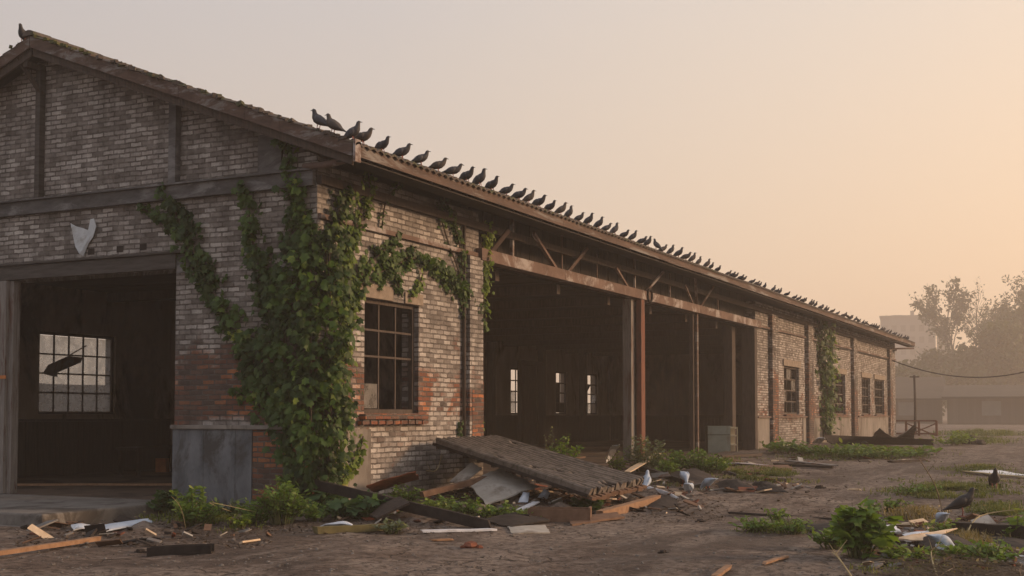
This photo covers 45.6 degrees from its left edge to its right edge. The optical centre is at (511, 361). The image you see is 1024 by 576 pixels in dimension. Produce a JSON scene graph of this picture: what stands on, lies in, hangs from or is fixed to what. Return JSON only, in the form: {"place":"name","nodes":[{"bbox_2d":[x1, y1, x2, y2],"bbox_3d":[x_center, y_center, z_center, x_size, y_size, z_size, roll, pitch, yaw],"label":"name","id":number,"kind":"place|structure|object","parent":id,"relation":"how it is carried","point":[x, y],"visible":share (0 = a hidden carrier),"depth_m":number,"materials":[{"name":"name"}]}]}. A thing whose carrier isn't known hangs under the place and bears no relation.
{"place":"outdoors","nodes":[
{"label":"outdoors","id":0,"kind":"place"},
{"bbox_2d":[0,419,1023,575],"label":"ground","id":1,"kind":"structure","parent":0,"point":[629,538],"depth_m":15.02,"materials":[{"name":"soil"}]},
{"bbox_2d":[0,536,101,555],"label":"plank","id":2,"kind":"object","parent":1,"relation":"on","point":[46,546],"visible":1,"depth_m":14.06,"materials":[{"name":"wood"}]},
{"bbox_2d":[39,383,104,411],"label":"board fence","id":3,"kind":"object","parent":1,"relation":"on","point":[45,402],"visible":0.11,"depth_m":41.77,"materials":[{"name":"wood"}]},
{"bbox_2d":[0,494,178,528],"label":"loading platform","id":4,"kind":"structure","parent":1,"relation":"on","point":[20,510],"depth_m":18.65,"materials":[{"name":"concrete"}]},
{"bbox_2d":[146,488,185,512],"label":"weed","id":5,"kind":"object","parent":4,"relation":"on","point":[161,500],"visible":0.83,"depth_m":19.30,"materials":[{"name":"green plant"}]},
{"bbox_2d":[105,518,151,531],"bbox_3d":[-5.415,2.242,16.744,0.361,0.114,1.022,-1,-3,26],"label":"plastic sheet","id":6,"kind":"object","parent":1,"relation":"on","point":[116,526],"visible":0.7,"depth_m":16.71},
{"bbox_2d":[147,544,214,555],"bbox_3d":[-3.774,2.142,13.875,0.732,0.128,0.160,0,-3,1],"label":"wooden plank","id":7,"kind":"object","parent":1,"relation":"on","point":[187,549],"visible":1,"depth_m":13.80,"materials":[{"name":"wood"}]},
{"bbox_2d":[119,515,268,531],"bbox_3d":[-4.613,2.296,17.469,2.235,0.153,2.574,-1,-3,26],"label":"debris","id":8,"kind":"object","parent":1,"relation":"on","point":[145,524],"visible":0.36,"depth_m":16.74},
{"bbox_2d":[168,485,223,527],"bbox_3d":[-4.444,2.022,17.091,0.780,0.582,0.865,1,-3,-24],"label":"weed","id":9,"kind":"object","parent":1,"relation":"on","point":[192,513],"visible":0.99,"depth_m":17.04,"materials":[{"name":"green plant"}]},
{"bbox_2d":[235,497,272,524],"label":"weed","id":10,"kind":"object","parent":1,"relation":"on","point":[256,512],"visible":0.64,"depth_m":17.27,"materials":[{"name":"green plant"}]},
{"bbox_2d":[250,475,310,524],"bbox_3d":[-3.248,1.943,17.169,0.850,0.694,0.887,0,-3,2],"label":"weed","id":11,"kind":"object","parent":1,"relation":"on","point":[285,506],"visible":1,"depth_m":17.09,"materials":[{"name":"green plant"}]},
{"bbox_2d":[299,499,332,521],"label":"weed","id":12,"kind":"object","parent":1,"relation":"on","point":[314,513],"visible":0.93,"depth_m":17.38,"materials":[{"name":"green plant"}]},
{"bbox_2d":[304,490,348,515],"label":"weed","id":13,"kind":"object","parent":1,"relation":"on","point":[320,497],"visible":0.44,"depth_m":18.39,"materials":[{"name":"green plant"}]},
{"bbox_2d":[312,524,384,533],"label":"timber beam","id":14,"kind":"structure","parent":1,"relation":"on","point":[343,528],"depth_m":16.03,"materials":[{"name":"wood"}]},
{"bbox_2d":[354,489,392,515],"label":"weed","id":15,"kind":"object","parent":1,"relation":"on","point":[374,501],"visible":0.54,"depth_m":17.61,"materials":[{"name":"green plant"}]},
{"bbox_2d":[372,517,408,533],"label":"weed","id":16,"kind":"object","parent":1,"relation":"on","point":[388,528],"visible":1,"depth_m":16.07,"materials":[{"name":"green plant"}]},
{"bbox_2d":[293,476,490,528],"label":"timber beam","id":17,"kind":"structure","parent":1,"relation":"on","point":[467,520],"depth_m":17.35,"materials":[{"name":"wood"}]},
{"bbox_2d":[366,471,418,491],"bbox_3d":[-1.960,1.983,20.017,0.785,0.385,0.674,0,-3,7],"label":"plank","id":18,"kind":"object","parent":1,"relation":"on","point":[380,485],"visible":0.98,"depth_m":20.10,"materials":[{"name":"wood"}]},
{"bbox_2d":[388,482,424,501],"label":"weed","id":19,"kind":"object","parent":1,"relation":"on","point":[402,493],"visible":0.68,"depth_m":19.84,"materials":[{"name":"green plant"}]},
{"bbox_2d":[136,479,711,532],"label":"grass","id":20,"kind":"structure","parent":1,"relation":"on","point":[219,518],"depth_m":18.01,"materials":[{"name":"plant"}]},
{"bbox_2d":[281,495,571,523],"bbox_3d":[-1.304,2.287,19.205,4.732,0.282,3.595,2,-3,-40],"label":"soil heap","id":21,"kind":"object","parent":1,"relation":"on","point":[423,519],"visible":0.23,"depth_m":17.60,"materials":[{"name":"soil"}]},
{"bbox_2d":[324,497,374,518],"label":"weed","id":22,"kind":"object","parent":21,"relation":"on","point":[343,507],"visible":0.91,"depth_m":17.52,"materials":[{"name":"green plant"}]},
{"bbox_2d":[471,468,538,504],"bbox_3d":[-0.365,2.039,20.030,1.066,0.530,1.422,-2,-3,39],"label":"board","id":23,"kind":"object","parent":21,"relation":"on","point":[499,484],"visible":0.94,"depth_m":20.09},
{"bbox_2d":[419,472,515,496],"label":"timber beam","id":24,"kind":"structure","parent":23,"relation":"on","point":[447,488],"depth_m":19.83,"materials":[{"name":"brown wood"}]},
{"bbox_2d":[0,30,914,514],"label":"warehouse","id":25,"kind":"structure","parent":1,"relation":"on","point":[676,354],"depth_m":23.10,"materials":[{"name":"brick"}]},
{"bbox_2d":[42,345,86,376],"bbox_3d":[-10.539,-0.037,28.716,0.030,0.785,1.317,-1,-3,26],"label":"broken slat","id":26,"kind":"object","parent":25,"relation":"attached to","point":[55,367],"visible":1,"depth_m":28.61,"materials":[{"name":"wood"}]},
{"bbox_2d":[38,331,113,413],"bbox_3d":[-10.482,0.295,29.233,0.080,1.936,2.396,-1,-3,26],"label":"window","id":27,"kind":"structure","parent":25,"relation":"in","point":[111,345],"depth_m":29.43,"materials":[{"name":"black metal"}]},
{"bbox_2d":[70,218,96,255],"bbox_3d":[-7.430,-2.155,21.119,0.610,0.630,0.058,-1,-3,26],"label":"torn sheet","id":28,"kind":"object","parent":25,"relation":"attached to","point":[82,237],"visible":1,"depth_m":21.11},
{"bbox_2d":[17,483,171,485],"bbox_3d":[-8.115,2.423,24.107,3.914,0.046,0.168,0,-3,-2],"label":"plank","id":29,"kind":"object","parent":25,"relation":"on","point":[94,484],"visible":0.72,"depth_m":24.04,"materials":[{"name":"wood"}]},
{"bbox_2d":[115,445,171,474],"bbox_3d":[-8.573,2.353,29.256,0.700,0.650,1.900,-1,-3,26],"label":"workbench","id":30,"kind":"object","parent":25,"relation":"on","point":[138,459],"visible":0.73,"depth_m":28.58,"materials":[{"name":"wood"}]},
{"bbox_2d":[136,138,487,499],"bbox_3d":[-2.634,-0.684,20.588,6.744,5.880,3.645,1,-3,-28],"label":"ivy","id":31,"kind":"object","parent":25,"relation":"attached to","point":[289,395],"visible":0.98,"depth_m":19.04,"materials":[{"name":"green plant"}]},
{"bbox_2d":[364,299,413,412],"bbox_3d":[-2.168,-0.076,20.957,0.080,1.916,1.743,-1,-3,26],"label":"window","id":32,"kind":"structure","parent":25,"relation":"in","point":[410,333],"depth_m":21.20,"materials":[{"name":"brown metal"}]},
{"bbox_2d":[377,180,470,319],"bbox_3d":[-1.521,-1.976,21.861,0.250,2.363,3.093,-1,-3,26],"label":"ivy","id":33,"kind":"object","parent":25,"relation":"attached to","point":[446,208],"visible":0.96,"depth_m":22.76,"materials":[{"name":"green plant"}]},
{"bbox_2d":[466,220,496,331],"bbox_3d":[-0.584,-1.702,23.621,0.356,2.239,1.181,-1,-3,26],"label":"ivy","id":34,"kind":"object","parent":25,"relation":"attached to","point":[486,243],"visible":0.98,"depth_m":23.86,"materials":[{"name":"green plant"}]},
{"bbox_2d":[518,360,542,444],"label":"tall door","id":35,"kind":"structure","parent":25,"relation":"in","point":[530,373],"depth_m":49.36,"materials":[{"name":"wood"}]},
{"bbox_2d":[556,371,565,413],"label":"window","id":36,"kind":"structure","parent":25,"relation":"in","point":[560,406],"depth_m":54.65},
{"bbox_2d":[705,426,737,453],"bbox_3d":[6.555,2.448,38.181,0.950,0.880,0.605,0,-3,0],"label":"metal cabinet","id":37,"kind":"object","parent":25,"relation":"on","point":[718,439],"visible":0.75,"depth_m":37.90,"materials":[{"name":"metal"}]},
{"bbox_2d":[784,366,796,413],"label":"window","id":38,"kind":"structure","parent":25,"relation":"in","point":[795,379],"depth_m":46.95,"materials":[{"name":"brown"}]},
{"bbox_2d":[815,319,844,434],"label":"ivy","id":39,"kind":"object","parent":25,"relation":"attached to","point":[828,376],"visible":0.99,"depth_m":51.18,"materials":[{"name":"green plant"}]},
{"bbox_2d":[421,528,496,532],"bbox_3d":[-0.694,2.251,16.281,1.113,0.053,0.106,1,-3,-24],"label":"plank","id":40,"kind":"object","parent":1,"relation":"on","point":[457,530],"visible":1,"depth_m":16.22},
{"bbox_2d":[445,495,482,513],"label":"weed","id":41,"kind":"object","parent":1,"relation":"on","point":[472,505],"visible":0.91,"depth_m":18.24,"materials":[{"name":"green plant"}]},
{"bbox_2d":[449,462,481,482],"bbox_3d":[-0.845,1.914,20.860,0.392,0.371,0.643,-2,-3,36],"label":"board","id":42,"kind":"object","parent":1,"relation":"on","point":[470,470],"visible":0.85,"depth_m":20.87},
{"bbox_2d":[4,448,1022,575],"bbox_3d":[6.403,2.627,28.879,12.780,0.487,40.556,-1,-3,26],"label":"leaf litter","id":43,"kind":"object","parent":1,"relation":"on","point":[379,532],"visible":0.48,"depth_m":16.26,"materials":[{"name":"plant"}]},
{"bbox_2d":[20,447,1023,569],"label":"rubble","id":44,"kind":"object","parent":1,"relation":"on","point":[971,516],"visible":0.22,"depth_m":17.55,"materials":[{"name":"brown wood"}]},
{"bbox_2d":[941,487,976,516],"bbox_3d":[6.577,2.055,17.897,0.525,0.433,0.215,-1,-3,16],"label":"pigeon","id":45,"kind":"object","parent":44,"relation":"on","point":[963,501],"visible":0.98,"depth_m":17.82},
{"bbox_2d":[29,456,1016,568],"bbox_3d":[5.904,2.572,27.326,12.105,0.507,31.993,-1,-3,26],"label":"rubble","id":46,"kind":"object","parent":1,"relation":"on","point":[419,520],"visible":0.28,"depth_m":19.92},
{"bbox_2d":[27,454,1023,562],"bbox_3d":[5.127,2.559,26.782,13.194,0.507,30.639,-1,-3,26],"label":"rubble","id":47,"kind":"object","parent":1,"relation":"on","point":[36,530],"visible":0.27,"depth_m":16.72,"materials":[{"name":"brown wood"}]},
{"bbox_2d":[507,525,549,533],"bbox_3d":[0.233,2.321,16.852,0.571,0.061,1.080,0,-3,-5],"label":"board","id":48,"kind":"object","parent":1,"relation":"on","point":[532,529],"visible":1,"depth_m":16.75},
{"bbox_2d":[486,512,549,526],"bbox_3d":[0.071,2.277,17.613,0.690,0.125,1.148,-2,-3,35],"label":"metal sheet","id":49,"kind":"object","parent":48,"relation":"on","point":[513,519],"visible":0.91,"depth_m":17.45,"materials":[{"name":"metal"}]},
{"bbox_2d":[432,435,646,500],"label":"fallen roof","id":50,"kind":"structure","parent":1,"relation":"on","point":[584,479],"depth_m":20.83,"materials":[{"name":"wood"}]},
{"bbox_2d":[528,506,591,522],"bbox_3d":[0.715,2.277,18.135,0.925,0.240,0.430,0,-3,6],"label":"wooden crate","id":51,"kind":"object","parent":1,"relation":"on","point":[560,514],"visible":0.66,"depth_m":17.92,"materials":[{"name":"brown wood"}]},
{"bbox_2d":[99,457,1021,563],"bbox_3d":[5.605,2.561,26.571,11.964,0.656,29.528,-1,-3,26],"label":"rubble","id":52,"kind":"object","parent":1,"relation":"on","point":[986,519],"visible":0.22,"depth_m":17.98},
{"bbox_2d":[369,496,409,519],"bbox_3d":[-1.801,2.083,17.461,0.432,0.310,0.891,1,-3,-24],"label":"board","id":53,"kind":"object","parent":52,"relation":"on","point":[387,508],"visible":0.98,"depth_m":17.30,"materials":[{"name":"wood"}]},
{"bbox_2d":[549,436,583,458],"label":"weed","id":54,"kind":"object","parent":1,"relation":"on","point":[564,450],"visible":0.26,"depth_m":25.29,"materials":[{"name":"green plant"}]},
{"bbox_2d":[568,495,606,510],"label":"weed","id":55,"kind":"object","parent":1,"relation":"on","point":[582,502],"visible":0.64,"depth_m":19.49,"materials":[{"name":"green plant"}]},
{"bbox_2d":[569,512,624,525],"bbox_3d":[1.102,2.334,18.194,0.592,0.107,1.432,-2,-3,39],"label":"board","id":56,"kind":"object","parent":1,"relation":"on","point":[595,518],"visible":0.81,"depth_m":18.14,"materials":[{"name":"brown wood"}]},
{"bbox_2d":[179,496,1022,574],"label":"dry grass","id":57,"kind":"structure","parent":1,"relation":"on","point":[916,512],"depth_m":16.28,"materials":[{"name":"plant"}]},
{"bbox_2d":[596,495,660,513],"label":"timber beam","id":58,"kind":"structure","parent":1,"relation":"on","point":[623,508],"depth_m":19.72,"materials":[{"name":"orange wood"}]},
{"bbox_2d":[622,435,667,471],"bbox_3d":[2.954,2.006,26.842,1.002,0.844,1.121,-1,-3,26],"label":"weed","id":59,"kind":"object","parent":1,"relation":"on","point":[639,455],"visible":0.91,"depth_m":26.73,"materials":[{"name":"green plant"}]},
{"bbox_2d":[648,494,680,512],"bbox_3d":[2.558,2.368,20.410,0.565,0.169,1.980,0,-3,3],"label":"board","id":60,"kind":"object","parent":1,"relation":"on","point":[667,500],"visible":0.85,"depth_m":20.40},
{"bbox_2d":[611,480,722,504],"bbox_3d":[3.059,2.413,22.747,2.178,0.306,5.298,-1,-3,15],"label":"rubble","id":61,"kind":"object","parent":1,"relation":"on","point":[700,496],"visible":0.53,"depth_m":21.60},
{"bbox_2d":[654,457,684,473],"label":"weed","id":62,"kind":"object","parent":1,"relation":"on","point":[670,468],"visible":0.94,"depth_m":26.21,"materials":[{"name":"green plant"}]},
{"bbox_2d":[650,449,693,469],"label":"weed","id":63,"kind":"object","parent":1,"relation":"on","point":[677,455],"visible":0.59,"depth_m":27.16,"materials":[{"name":"green plant"}]},
{"bbox_2d":[670,467,722,483],"bbox_3d":[3.826,2.349,25.089,0.737,0.285,1.938,0,-3,-9],"label":"board","id":64,"kind":"object","parent":1,"relation":"on","point":[696,476],"visible":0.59,"depth_m":25.04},
{"bbox_2d":[672,447,722,471],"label":"weed","id":65,"kind":"object","parent":1,"relation":"on","point":[697,455],"visible":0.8,"depth_m":26.95,"materials":[{"name":"green plant"}]},
{"bbox_2d":[692,453,733,473],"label":"weed","id":66,"kind":"object","parent":1,"relation":"on","point":[723,466],"visible":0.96,"depth_m":26.87,"materials":[{"name":"green plant"}]},
{"bbox_2d":[716,479,754,491],"bbox_3d":[4.277,2.361,23.436,0.575,0.198,1.896,0,-3,5],"label":"metal sheet","id":67,"kind":"object","parent":1,"relation":"on","point":[734,484],"visible":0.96,"depth_m":23.08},
{"bbox_2d":[728,515,773,531],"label":"weed","id":68,"kind":"object","parent":1,"relation":"on","point":[755,523],"visible":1,"depth_m":16.25,"materials":[{"name":"green plant"}]},
{"bbox_2d":[706,462,824,483],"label":"grass","id":69,"kind":"structure","parent":1,"relation":"on","point":[740,472],"depth_m":26.88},
{"bbox_2d":[752,481,788,492],"bbox_3d":[4.691,2.354,23.208,0.447,0.172,2.236,0,-3,-6],"label":"metal sheet","id":70,"kind":"object","parent":1,"relation":"on","point":[762,485],"visible":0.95,"depth_m":22.56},
{"bbox_2d":[759,436,806,453],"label":"weed","id":71,"kind":"object","parent":1,"relation":"on","point":[778,446],"visible":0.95,"depth_m":36.28,"materials":[{"name":"green plant"}]},
{"bbox_2d":[770,515,813,534],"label":"weed","id":72,"kind":"object","parent":1,"relation":"on","point":[798,527],"visible":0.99,"depth_m":15.98,"materials":[{"name":"green plant"}]},
{"bbox_2d":[793,444,842,455],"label":"weed","id":73,"kind":"object","parent":1,"relation":"on","point":[810,451],"visible":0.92,"depth_m":35.57,"materials":[{"name":"green plant"}]},
{"bbox_2d":[802,525,842,549],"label":"weed","id":74,"kind":"object","parent":1,"relation":"on","point":[828,536],"visible":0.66,"depth_m":14.15,"materials":[{"name":"green plant"}]},
{"bbox_2d":[816,438,885,458],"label":"weed","id":75,"kind":"object","parent":1,"relation":"on","point":[857,453],"visible":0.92,"depth_m":34.62,"materials":[{"name":"green plant"}]},
{"bbox_2d":[686,435,1022,467],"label":"grass","id":76,"kind":"structure","parent":1,"relation":"on","point":[991,439],"depth_m":35.14,"materials":[{"name":"plant"}]},
{"bbox_2d":[730,518,995,574],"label":"grass","id":77,"kind":"structure","parent":1,"relation":"on","point":[769,530],"depth_m":12.54,"materials":[{"name":"plant"}]},
{"bbox_2d":[828,497,903,558],"bbox_3d":[3.861,1.799,13.340,0.864,0.697,0.752,-1,-3,26],"label":"weed","id":78,"kind":"object","parent":1,"relation":"on","point":[865,529],"visible":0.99,"depth_m":13.22,"materials":[{"name":"green plant"}]},
{"bbox_2d":[823,435,933,444],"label":"metal sheet","id":79,"kind":"object","parent":1,"relation":"on","point":[833,439],"visible":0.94,"depth_m":44.18,"materials":[{"name":"metal"}]},
{"bbox_2d":[842,444,921,458],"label":"weed","id":80,"kind":"object","parent":1,"relation":"on","point":[894,451],"visible":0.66,"depth_m":34.73,"materials":[{"name":"green plant"}]},
{"bbox_2d":[866,496,914,511],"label":"weed","id":81,"kind":"object","parent":1,"relation":"on","point":[889,504],"visible":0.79,"depth_m":18.98,"materials":[{"name":"green plant"}]},
{"bbox_2d":[869,541,939,561],"bbox_3d":[4.161,2.021,12.893,0.589,0.237,0.797,1,-3,-29],"label":"weed","id":82,"kind":"object","parent":1,"relation":"on","point":[895,552],"visible":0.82,"depth_m":12.85,"materials":[{"name":"green plant"}]},
{"bbox_2d":[879,311,935,365],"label":"apartment block","id":83,"kind":"structure","parent":1,"relation":"on","point":[913,330],"depth_m":380.73,"materials":[{"name":"concrete"}]},
{"bbox_2d":[885,445,942,456],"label":"weed","id":84,"kind":"object","parent":1,"relation":"on","point":[919,450],"visible":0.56,"depth_m":36.13,"materials":[{"name":"green plant"}]},
{"bbox_2d":[895,359,937,376],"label":"tree","id":85,"kind":"object","parent":1,"relation":"on","point":[906,370],"visible":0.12,"depth_m":205.44,"materials":[{"name":"green plant"}]},
{"bbox_2d":[896,420,937,435],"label":"railing","id":86,"kind":"object","parent":1,"relation":"on","point":[919,429],"visible":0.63,"depth_m":68.11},
{"bbox_2d":[889,483,944,494],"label":"weed","id":87,"kind":"object","parent":1,"relation":"on","point":[922,486],"visible":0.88,"depth_m":21.77,"materials":[{"name":"green plant"}]},
{"bbox_2d":[895,377,946,423],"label":"storage shed","id":88,"kind":"structure","parent":1,"relation":"on","point":[929,392],"depth_m":166.40,"materials":[{"name":"metal"}]},
{"bbox_2d":[898,402,913,415],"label":"window","id":89,"kind":"structure","parent":88,"relation":"in","point":[904,408],"depth_m":166.29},
{"bbox_2d":[906,337,972,376],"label":"tree","id":90,"kind":"object","parent":1,"relation":"on","point":[934,355],"visible":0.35,"depth_m":219.62,"materials":[{"name":"green plant"}]},
{"bbox_2d":[858,461,1023,515],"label":"grass","id":91,"kind":"structure","parent":1,"relation":"on","point":[949,487],"depth_m":21.88,"materials":[{"name":"plant"}]},
{"bbox_2d":[860,545,1023,575],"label":"straw","id":92,"kind":"object","parent":1,"relation":"on","point":[979,571],"visible":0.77,"depth_m":11.93,"materials":[{"name":"plant"}]},
{"bbox_2d":[923,518,960,531],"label":"weed","id":93,"kind":"object","parent":1,"relation":"on","point":[947,525],"visible":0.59,"depth_m":15.58,"materials":[{"name":"green plant"}]},
{"bbox_2d":[915,533,976,548],"bbox_3d":[4.999,2.092,14.221,0.572,0.157,1.713,0,-3,9],"label":"metal sheet","id":94,"kind":"object","parent":1,"relation":"on","point":[926,539],"visible":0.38,"depth_m":13.95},
{"bbox_2d":[898,528,957,540],"bbox_3d":[5.144,2.087,14.668,1.274,0.084,0.355,2,-3,-36],"label":"board","id":95,"kind":"object","parent":94,"relation":"on","point":[916,537],"visible":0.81,"depth_m":14.49,"materials":[{"name":"brown wood"}]},
{"bbox_2d":[909,276,983,356],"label":"tree","id":96,"kind":"object","parent":1,"relation":"on","point":[941,330],"visible":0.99,"depth_m":245.74,"materials":[{"name":"green plant"}]},
{"bbox_2d":[919,430,977,445],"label":"weed","id":97,"kind":"object","parent":1,"relation":"on","point":[954,437],"visible":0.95,"depth_m":50.04,"materials":[{"name":"green plant"}]},
{"bbox_2d":[924,540,992,557],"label":"weed","id":98,"kind":"object","parent":1,"relation":"on","point":[952,548],"visible":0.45,"depth_m":12.85,"materials":[{"name":"green plant"}]},
{"bbox_2d":[922,358,1006,415],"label":"tree","id":99,"kind":"object","parent":1,"relation":"on","point":[952,380],"visible":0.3,"depth_m":204.99,"materials":[{"name":"green plant"}]},
{"bbox_2d":[949,276,994,340],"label":"tree","id":100,"kind":"object","parent":1,"relation":"on","point":[976,316],"visible":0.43,"depth_m":255.98,"materials":[{"name":"green plant"}]},
{"bbox_2d":[941,385,1023,424],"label":"storage shed","id":101,"kind":"structure","parent":1,"relation":"on","point":[985,404],"depth_m":149.36,"materials":[{"name":"metal"}]},
{"bbox_2d":[982,401,1000,415],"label":"window","id":102,"kind":"structure","parent":101,"relation":"in","point":[989,408],"depth_m":148.62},
{"bbox_2d":[942,316,1023,379],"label":"tree","id":103,"kind":"object","parent":1,"relation":"on","point":[1000,348],"visible":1,"depth_m":207.16,"materials":[{"name":"green plant"}]},
{"bbox_2d":[951,522,1023,538],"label":"timber beam","id":104,"kind":"structure","parent":1,"relation":"on","point":[1018,532],"depth_m":15.04,"materials":[{"name":"wood"}]},
{"bbox_2d":[955,539,1023,563],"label":"weed","id":105,"kind":"object","parent":1,"relation":"on","point":[992,553],"visible":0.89,"depth_m":12.61,"materials":[{"name":"green plant"}]},
{"bbox_2d":[961,362,1022,384],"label":"tree","id":106,"kind":"object","parent":1,"relation":"on","point":[1015,380],"visible":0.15,"depth_m":206.42,"materials":[{"name":"green plant"}]},
{"bbox_2d":[972,271,1023,332],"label":"tree","id":107,"kind":"object","parent":1,"relation":"on","point":[1001,308],"visible":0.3,"depth_m":248.04,"materials":[{"name":"green plant"}]},
{"bbox_2d":[983,292,1023,326],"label":"tree","id":108,"kind":"object","parent":1,"relation":"on","point":[1018,313],"visible":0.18,"depth_m":222.47,"materials":[{"name":"green plant"}]},
{"bbox_2d":[983,535,1023,550],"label":"metal sheet","id":109,"kind":"object","parent":1,"relation":"on","point":[1016,542],"visible":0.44,"depth_m":14.14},
{"bbox_2d":[999,508,1023,537],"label":"weed","id":110,"kind":"object","parent":1,"relation":"on","point":[1012,521],"visible":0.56,"depth_m":14.73,"materials":[{"name":"green plant"}]},
{"bbox_2d":[0,0,1023,414],"label":"sky","id":111,"kind":"structure","parent":0,"point":[853,157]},
{"bbox_2d":[924,428,1023,435],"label":"grass","id":112,"kind":"structure","parent":0,"point":[982,432],"depth_m":73.33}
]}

